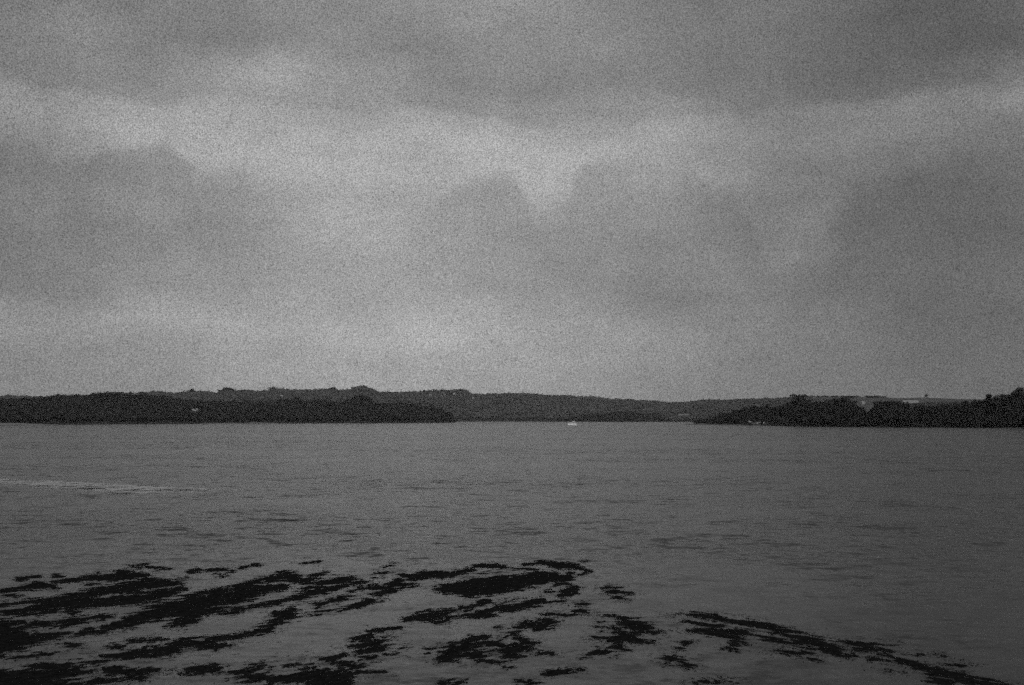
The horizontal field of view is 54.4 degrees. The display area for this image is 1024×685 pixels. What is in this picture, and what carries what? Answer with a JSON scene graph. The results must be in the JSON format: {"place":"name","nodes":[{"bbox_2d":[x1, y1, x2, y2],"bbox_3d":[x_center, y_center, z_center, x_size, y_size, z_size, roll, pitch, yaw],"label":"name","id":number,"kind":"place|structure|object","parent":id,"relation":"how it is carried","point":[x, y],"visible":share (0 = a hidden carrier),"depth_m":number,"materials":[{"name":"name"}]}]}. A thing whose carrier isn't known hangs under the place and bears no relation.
{"place":"outdoors","nodes":[
{"label":"outdoors","id":0,"kind":"place"},
{"bbox_2d":[0,423,57,424],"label":"beach","id":1,"kind":"structure","parent":0,"point":[24,424],"depth_m":1693.02,"materials":[{"name":"grey sand"}]},
{"bbox_2d":[0,407,454,423],"bbox_3d":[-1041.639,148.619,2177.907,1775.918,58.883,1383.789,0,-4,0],"label":"hills","id":2,"kind":"structure","parent":0,"point":[160,421],"depth_m":2116.37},
{"bbox_2d":[0,393,457,421],"bbox_3d":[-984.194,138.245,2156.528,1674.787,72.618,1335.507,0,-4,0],"label":"woodland","id":3,"kind":"object","parent":2,"relation":"on","point":[109,407],"visible":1,"depth_m":2238.88,"materials":[{"name":"black plant"}]},
{"bbox_2d":[354,394,369,399],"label":"tree","id":4,"kind":"object","parent":2,"relation":"on","point":[362,397],"visible":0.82,"depth_m":2632.56,"materials":[{"name":"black plant"}]},
{"bbox_2d":[199,422,262,423],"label":"beach","id":5,"kind":"structure","parent":0,"point":[230,423],"depth_m":2132.93,"materials":[{"name":"grey sand"}]},
{"bbox_2d":[456,421,539,421],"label":"beach","id":6,"kind":"structure","parent":0,"point":[497,421],"depth_m":3651.10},
{"bbox_2d":[0,422,1023,684],"bbox_3d":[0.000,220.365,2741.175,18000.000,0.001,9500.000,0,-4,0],"label":"water","id":7,"kind":"structure","parent":0,"point":[912,538],"depth_m":84.90,"materials":[{"name":"black liquid"}]},
{"bbox_2d":[0,593,30,598],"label":"seaweed mat","id":8,"kind":"object","parent":7,"relation":"on","point":[14,594],"visible":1,"depth_m":56.49,"materials":[{"name":"black plant"}]},
{"bbox_2d":[0,615,75,659],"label":"seaweed mat","id":9,"kind":"object","parent":7,"relation":"on","point":[11,637],"visible":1,"depth_m":46.12,"materials":[{"name":"black plant"}]},
{"bbox_2d":[0,651,116,684],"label":"seaweed mat","id":10,"kind":"object","parent":7,"relation":"on","point":[28,676],"visible":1,"depth_m":39.24,"materials":[{"name":"black plant"}]},
{"bbox_2d":[44,640,91,650],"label":"seaweed mat","id":11,"kind":"object","parent":7,"relation":"on","point":[71,645],"visible":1,"depth_m":43.97,"materials":[{"name":"black plant"}]},
{"bbox_2d":[0,568,157,593],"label":"seaweed mat","id":12,"kind":"object","parent":7,"relation":"on","point":[123,574],"visible":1,"depth_m":62.07,"materials":[{"name":"black plant"}]},
{"bbox_2d":[51,612,118,626],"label":"seaweed mat","id":13,"kind":"object","parent":7,"relation":"on","point":[71,620],"visible":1,"depth_m":49.70,"materials":[{"name":"black plant"}]},
{"bbox_2d":[0,575,191,618],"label":"seaweed mat","id":14,"kind":"object","parent":7,"relation":"on","point":[87,600],"visible":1,"depth_m":55.47,"materials":[{"name":"black plant"}]},
{"bbox_2d":[57,673,158,684],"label":"seaweed mat","id":15,"kind":"object","parent":7,"relation":"on","point":[103,680],"visible":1,"depth_m":38.11,"materials":[{"name":"black plant"}]},
{"bbox_2d":[93,664,148,677],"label":"seaweed mat","id":16,"kind":"object","parent":7,"relation":"on","point":[114,669],"visible":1,"depth_m":39.44,"materials":[{"name":"black plant"}]},
{"bbox_2d":[121,665,162,679],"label":"seaweed mat","id":17,"kind":"object","parent":7,"relation":"on","point":[147,669],"visible":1,"depth_m":39.59,"materials":[{"name":"black plant"}]},
{"bbox_2d":[123,561,177,573],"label":"seaweed mat","id":18,"kind":"object","parent":7,"relation":"on","point":[152,567],"visible":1,"depth_m":67.22,"materials":[{"name":"black plant"}]},
{"bbox_2d":[81,602,307,662],"bbox_3d":[-13.289,13.634,47.088,6.795,0.117,14.720,-3,-5,32],"label":"seaweed mat","id":19,"kind":"object","parent":7,"relation":"on","point":[176,646],"visible":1,"depth_m":44.51,"materials":[{"name":"black plant"}]},
{"bbox_2d":[59,568,330,638],"bbox_3d":[-18.657,14.313,55.938,12.405,0.118,23.362,-1,-4,11],"label":"seaweed mat","id":20,"kind":"object","parent":7,"relation":"on","point":[186,610],"visible":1,"depth_m":54.01,"materials":[{"name":"black plant"}]},
{"bbox_2d":[165,662,232,676],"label":"seaweed mat","id":21,"kind":"object","parent":7,"relation":"on","point":[203,669],"visible":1,"depth_m":39.85,"materials":[{"name":"black plant"}]},
{"bbox_2d":[173,566,238,579],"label":"seaweed mat","id":22,"kind":"object","parent":7,"relation":"on","point":[193,570],"visible":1,"depth_m":65.61,"materials":[{"name":"black plant"}]},
{"bbox_2d":[222,605,267,615],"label":"seaweed mat","id":23,"kind":"object","parent":7,"relation":"on","point":[234,609],"visible":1,"depth_m":52.25,"materials":[{"name":"black plant"}]},
{"bbox_2d":[232,562,270,569],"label":"seaweed mat","id":24,"kind":"object","parent":7,"relation":"on","point":[253,564],"visible":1,"depth_m":67.90,"materials":[{"name":"black plant"}]},
{"bbox_2d":[215,650,401,684],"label":"seaweed mat","id":25,"kind":"object","parent":7,"relation":"on","point":[319,676],"visible":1,"depth_m":39.08,"materials":[{"name":"black plant"}]},
{"bbox_2d":[246,574,371,608],"bbox_3d":[-11.395,14.508,58.462,5.008,0.115,12.933,-1,-4,11],"label":"seaweed mat","id":26,"kind":"object","parent":7,"relation":"on","point":[320,590],"visible":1,"depth_m":58.37,"materials":[{"name":"black plant"}]},
{"bbox_2d":[298,560,328,563],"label":"seaweed mat","id":27,"kind":"object","parent":7,"relation":"on","point":[319,561],"visible":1,"depth_m":69.35,"materials":[{"name":"black plant"}]},
{"bbox_2d":[300,582,409,619],"bbox_3d":[-9.024,14.279,55.487,5.144,0.116,11.806,-1,-4,10],"label":"seaweed mat","id":28,"kind":"object","parent":7,"relation":"on","point":[358,605],"visible":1,"depth_m":55.20,"materials":[{"name":"black plant"}]},
{"bbox_2d":[332,561,396,577],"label":"seaweed mat","id":29,"kind":"object","parent":7,"relation":"on","point":[385,572],"visible":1,"depth_m":64.88,"materials":[{"name":"black plant"}]},
{"bbox_2d":[330,624,417,662],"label":"seaweed mat","id":30,"kind":"object","parent":7,"relation":"on","point":[366,639],"visible":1,"depth_m":44.12,"materials":[{"name":"black plant"}]},
{"bbox_2d":[382,566,472,589],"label":"seaweed mat","id":31,"kind":"object","parent":7,"relation":"on","point":[417,576],"visible":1,"depth_m":63.27,"materials":[{"name":"black plant"}]},
{"bbox_2d":[435,677,468,684],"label":"seaweed mat","id":32,"kind":"object","parent":7,"relation":"on","point":[441,682],"visible":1,"depth_m":37.86,"materials":[{"name":"black plant"}]},
{"bbox_2d":[410,633,515,669],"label":"seaweed mat","id":33,"kind":"object","parent":7,"relation":"on","point":[451,652],"visible":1,"depth_m":42.95,"materials":[{"name":"black plant"}]},
{"bbox_2d":[392,588,568,624],"bbox_3d":[-0.998,14.113,53.325,13.238,0.117,5.947,4,-6,-39],"label":"seaweed mat","id":34,"kind":"object","parent":7,"relation":"on","point":[431,616],"visible":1,"depth_m":52.05,"materials":[{"name":"black plant"}]},
{"bbox_2d":[425,568,584,598],"bbox_3d":[-0.337,14.703,61.029,9.805,0.118,12.078,0,-4,0],"label":"seaweed mat","id":35,"kind":"object","parent":7,"relation":"on","point":[489,585],"visible":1,"depth_m":60.17,"materials":[{"name":"black plant"}]},
{"bbox_2d":[452,559,594,575],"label":"seaweed mat","id":36,"kind":"object","parent":7,"relation":"on","point":[556,565],"visible":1,"depth_m":67.58,"materials":[{"name":"black plant"}]},
{"bbox_2d":[512,677,546,684],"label":"seaweed mat","id":37,"kind":"object","parent":7,"relation":"on","point":[528,681],"visible":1,"depth_m":37.90,"materials":[{"name":"black plant"}]},
{"bbox_2d":[490,616,572,660],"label":"seaweed mat","id":38,"kind":"object","parent":7,"relation":"on","point":[508,651],"visible":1,"depth_m":44.85,"materials":[{"name":"black plant"}]},
{"bbox_2d":[539,665,588,677],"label":"seaweed mat","id":39,"kind":"object","parent":7,"relation":"on","point":[555,672],"visible":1,"depth_m":39.39,"materials":[{"name":"black plant"}]},
{"bbox_2d":[538,606,599,617],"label":"seaweed mat","id":40,"kind":"object","parent":7,"relation":"on","point":[568,614],"visible":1,"depth_m":51.15,"materials":[{"name":"black plant"}]},
{"bbox_2d":[567,599,592,609],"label":"seaweed mat","id":41,"kind":"object","parent":7,"relation":"on","point":[583,603],"visible":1,"depth_m":53.82,"materials":[{"name":"black plant"}]},
{"bbox_2d":[583,582,640,602],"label":"seaweed mat","id":42,"kind":"object","parent":7,"relation":"on","point":[615,591],"visible":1,"depth_m":57.36,"materials":[{"name":"black plant"}]},
{"bbox_2d":[575,612,677,658],"bbox_3d":[5.507,13.589,46.488,4.650,0.116,10.852,-1,-4,9],"label":"seaweed mat","id":43,"kind":"object","parent":7,"relation":"on","point":[640,626],"visible":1,"depth_m":46.29,"materials":[{"name":"black plant"}]},
{"bbox_2d":[646,638,706,670],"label":"seaweed mat","id":44,"kind":"object","parent":7,"relation":"on","point":[675,658],"visible":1,"depth_m":41.57,"materials":[{"name":"black plant"}]},
{"bbox_2d":[680,675,751,684],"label":"seaweed mat","id":45,"kind":"object","parent":7,"relation":"on","point":[708,681],"visible":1,"depth_m":37.99,"materials":[{"name":"black plant"}]},
{"bbox_2d":[657,609,858,662],"bbox_3d":[10.893,13.590,46.514,8.317,0.116,12.592,4,-6,-40],"label":"seaweed mat","id":46,"kind":"object","parent":7,"relation":"on","point":[825,647],"visible":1,"depth_m":46.09,"materials":[{"name":"black plant"}]},
{"bbox_2d":[884,668,912,676],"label":"seaweed mat","id":47,"kind":"object","parent":7,"relation":"on","point":[892,672],"visible":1,"depth_m":39.50,"materials":[{"name":"black plant"}]},
{"bbox_2d":[830,636,1013,684],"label":"seaweed mat","id":48,"kind":"object","parent":7,"relation":"on","point":[957,677],"visible":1,"depth_m":40.16,"materials":[{"name":"black plant"}]},
{"bbox_2d":[907,650,950,657],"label":"seaweed mat","id":49,"kind":"object","parent":7,"relation":"on","point":[945,656],"visible":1,"depth_m":42.31,"materials":[{"name":"black plant"}]},
{"bbox_2d":[0,0,1023,401],"label":"sky","id":50,"kind":"structure","parent":0,"point":[661,200],"materials":[{"name":"grey"}]},
{"bbox_2d":[170,390,983,421],"bbox_3d":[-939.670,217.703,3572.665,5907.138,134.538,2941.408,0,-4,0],"label":"hills","id":51,"kind":"structure","parent":0,"point":[868,405],"depth_m":3412.12,"materials":[{"name":"plant"}]},
{"bbox_2d":[0,385,370,402],"bbox_3d":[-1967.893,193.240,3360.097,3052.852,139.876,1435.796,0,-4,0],"label":"woodland","id":52,"kind":"object","parent":51,"relation":"on","point":[265,395],"visible":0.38,"depth_m":3200.71,"materials":[{"name":"black plant"}]},
{"bbox_2d":[368,388,656,418],"bbox_3d":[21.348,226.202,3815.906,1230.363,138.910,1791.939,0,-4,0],"label":"woodland","id":53,"kind":"object","parent":51,"relation":"on","point":[593,404],"visible":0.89,"depth_m":4039.55,"materials":[{"name":"black plant"}]},
{"bbox_2d":[653,395,817,419],"bbox_3d":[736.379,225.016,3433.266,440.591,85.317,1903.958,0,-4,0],"label":"woodland","id":54,"kind":"object","parent":51,"relation":"on","point":[701,409],"visible":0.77,"depth_m":3530.45,"materials":[{"name":"black plant"}]},
{"bbox_2d":[815,395,886,397],"bbox_3d":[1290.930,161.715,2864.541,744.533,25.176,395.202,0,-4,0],"label":"hedgerow","id":55,"kind":"object","parent":51,"relation":"on","point":[849,396],"visible":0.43,"depth_m":2947.53,"materials":[{"name":"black plant"}]},
{"bbox_2d":[901,400,918,402],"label":"house","id":56,"kind":"structure","parent":51,"relation":"on","point":[911,401],"depth_m":2720.61,"materials":[{"name":"grey glass"}]},
{"bbox_2d":[575,418,656,421],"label":"hills","id":57,"kind":"structure","parent":0,"point":[633,420],"depth_m":3575.81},
{"bbox_2d":[558,410,671,420],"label":"woodland","id":58,"kind":"object","parent":57,"relation":"on","point":[624,415],"visible":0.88,"depth_m":3613.13,"materials":[{"name":"black plant"}]},
{"bbox_2d":[682,424,745,424],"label":"mud spit","id":59,"kind":"structure","parent":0,"point":[713,424],"depth_m":1660.45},
{"bbox_2d":[711,417,1023,427],"bbox_3d":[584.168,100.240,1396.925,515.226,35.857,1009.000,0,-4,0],"label":"hills","id":60,"kind":"structure","parent":0,"point":[899,425],"depth_m":1226.50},
{"bbox_2d":[788,417,796,425],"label":"tree","id":61,"kind":"object","parent":60,"relation":"on","point":[792,422],"visible":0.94,"depth_m":1373.44,"materials":[{"name":"black plant"}]},
{"bbox_2d":[789,394,807,400],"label":"tree","id":62,"kind":"object","parent":60,"relation":"on","point":[802,396],"visible":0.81,"depth_m":1565.64,"materials":[{"name":"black plant"}]},
{"bbox_2d":[795,399,804,404],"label":"tree","id":63,"kind":"object","parent":60,"relation":"on","point":[800,401],"visible":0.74,"depth_m":1491.45,"materials":[{"name":"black plant"}]},
{"bbox_2d":[797,418,808,425],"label":"tree","id":64,"kind":"object","parent":60,"relation":"on","point":[804,420],"visible":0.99,"depth_m":1327.22,"materials":[{"name":"black plant"}]},
{"bbox_2d":[819,413,829,419],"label":"tree","id":65,"kind":"object","parent":60,"relation":"on","point":[823,417],"visible":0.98,"depth_m":1304.59,"materials":[{"name":"black plant"}]},
{"bbox_2d":[823,399,833,404],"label":"tree","id":66,"kind":"object","parent":60,"relation":"on","point":[826,401],"visible":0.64,"depth_m":1507.22,"materials":[{"name":"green plant"}]},
{"bbox_2d":[827,406,837,413],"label":"tree","id":67,"kind":"object","parent":60,"relation":"on","point":[831,408],"visible":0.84,"depth_m":1372.15,"materials":[{"name":"black plant"}]},
{"bbox_2d":[838,417,849,424],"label":"tree","id":68,"kind":"object","parent":60,"relation":"on","point":[842,419],"visible":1,"depth_m":1269.60,"materials":[{"name":"black plant"}]},
{"bbox_2d":[847,407,860,414],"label":"tree","id":69,"kind":"object","parent":60,"relation":"on","point":[853,411],"visible":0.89,"depth_m":1314.34,"materials":[{"name":"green plant"}]},
{"bbox_2d":[693,396,1023,425],"bbox_3d":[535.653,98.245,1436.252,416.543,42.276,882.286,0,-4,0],"label":"undergrowth","id":70,"kind":"object","parent":60,"relation":"on","point":[775,419],"visible":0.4,"depth_m":1320.64,"materials":[{"name":"black plant"}]},
{"bbox_2d":[859,407,867,413],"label":"tree","id":71,"kind":"object","parent":60,"relation":"on","point":[862,411],"visible":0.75,"depth_m":1356.02,"materials":[{"name":"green plant"}]},
{"bbox_2d":[872,413,885,425],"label":"tree","id":72,"kind":"object","parent":60,"relation":"on","point":[880,418],"visible":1,"depth_m":1221.01,"materials":[{"name":"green plant"}]},
{"bbox_2d":[873,402,887,410],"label":"tree","id":73,"kind":"object","parent":60,"relation":"on","point":[877,406],"visible":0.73,"depth_m":1353.72,"materials":[{"name":"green plant"}]},
{"bbox_2d":[882,417,890,426],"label":"tree","id":74,"kind":"object","parent":60,"relation":"on","point":[885,422],"visible":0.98,"depth_m":1216.35,"materials":[{"name":"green plant"}]},
{"bbox_2d":[886,416,898,426],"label":"tree","id":75,"kind":"object","parent":60,"relation":"on","point":[892,420],"visible":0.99,"depth_m":1210.36,"materials":[{"name":"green plant"}]},
{"bbox_2d":[890,415,909,426],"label":"tree","id":76,"kind":"object","parent":60,"relation":"on","point":[902,419],"visible":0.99,"depth_m":1200.25,"materials":[{"name":"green plant"}]},
{"bbox_2d":[906,417,918,423],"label":"tree","id":77,"kind":"object","parent":60,"relation":"on","point":[912,420],"visible":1,"depth_m":1200.64,"materials":[{"name":"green plant"}]},
{"bbox_2d":[918,409,931,414],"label":"tree","id":78,"kind":"object","parent":60,"relation":"on","point":[924,412],"visible":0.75,"depth_m":1276.70,"materials":[{"name":"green plant"}]},
{"bbox_2d":[929,415,943,426],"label":"tree","id":79,"kind":"object","parent":60,"relation":"on","point":[938,421],"visible":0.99,"depth_m":1177.64,"materials":[{"name":"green plant"}]},
{"bbox_2d":[933,410,943,416],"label":"tree","id":80,"kind":"object","parent":60,"relation":"on","point":[938,413],"visible":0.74,"depth_m":1244.21,"materials":[{"name":"black plant"}]},
{"bbox_2d":[949,403,960,410],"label":"tree","id":81,"kind":"object","parent":60,"relation":"on","point":[956,405],"visible":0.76,"depth_m":1298.00,"materials":[{"name":"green plant"}]},
{"bbox_2d":[957,413,969,426],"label":"tree","id":82,"kind":"object","parent":60,"relation":"on","point":[963,420],"visible":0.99,"depth_m":1151.83,"materials":[{"name":"black plant"}]},
{"bbox_2d":[964,402,971,408],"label":"tree","id":83,"kind":"object","parent":60,"relation":"on","point":[967,405],"visible":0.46,"depth_m":1287.72,"materials":[{"name":"black plant"}]},
{"bbox_2d":[963,414,976,425],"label":"tree","id":84,"kind":"object","parent":60,"relation":"on","point":[970,418],"visible":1,"depth_m":1146.65,"materials":[{"name":"black plant"}]},
{"bbox_2d":[972,404,983,408],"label":"tree","id":85,"kind":"object","parent":60,"relation":"on","point":[977,406],"visible":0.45,"depth_m":1268.45,"materials":[{"name":"black plant"}]},
{"bbox_2d":[980,406,991,414],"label":"tree","id":86,"kind":"object","parent":60,"relation":"on","point":[987,408],"visible":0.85,"depth_m":1184.04,"materials":[{"name":"black plant"}]},
{"bbox_2d":[983,400,995,407],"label":"tree","id":87,"kind":"object","parent":60,"relation":"on","point":[990,403],"visible":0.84,"depth_m":1250.96,"materials":[{"name":"black plant"}]},
{"bbox_2d":[991,396,1002,401],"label":"tree","id":88,"kind":"object","parent":60,"relation":"on","point":[995,398],"visible":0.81,"depth_m":1312.00,"materials":[{"name":"black plant"}]},
{"bbox_2d":[1000,396,1010,403],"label":"tree","id":89,"kind":"object","parent":60,"relation":"on","point":[1005,400],"visible":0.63,"depth_m":1241.12,"materials":[{"name":"black plant"}]},
{"bbox_2d":[1001,393,1013,398],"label":"tree","id":90,"kind":"object","parent":60,"relation":"on","point":[1004,395],"visible":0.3,"depth_m":1293.26,"materials":[{"name":"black plant"}]},
{"bbox_2d":[1008,395,1019,403],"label":"tree","id":91,"kind":"object","parent":60,"relation":"on","point":[1012,400],"visible":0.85,"depth_m":1217.90,"materials":[{"name":"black plant"}]},
{"bbox_2d":[1010,387,1023,396],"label":"tree","id":92,"kind":"object","parent":60,"relation":"on","point":[1019,389],"visible":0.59,"depth_m":1294.99,"materials":[{"name":"black plant"}]},
{"bbox_2d":[1012,391,1023,396],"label":"tree","id":93,"kind":"object","parent":60,"relation":"on","point":[1021,394],"visible":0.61,"depth_m":1281.88,"materials":[{"name":"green plant"}]}
]}

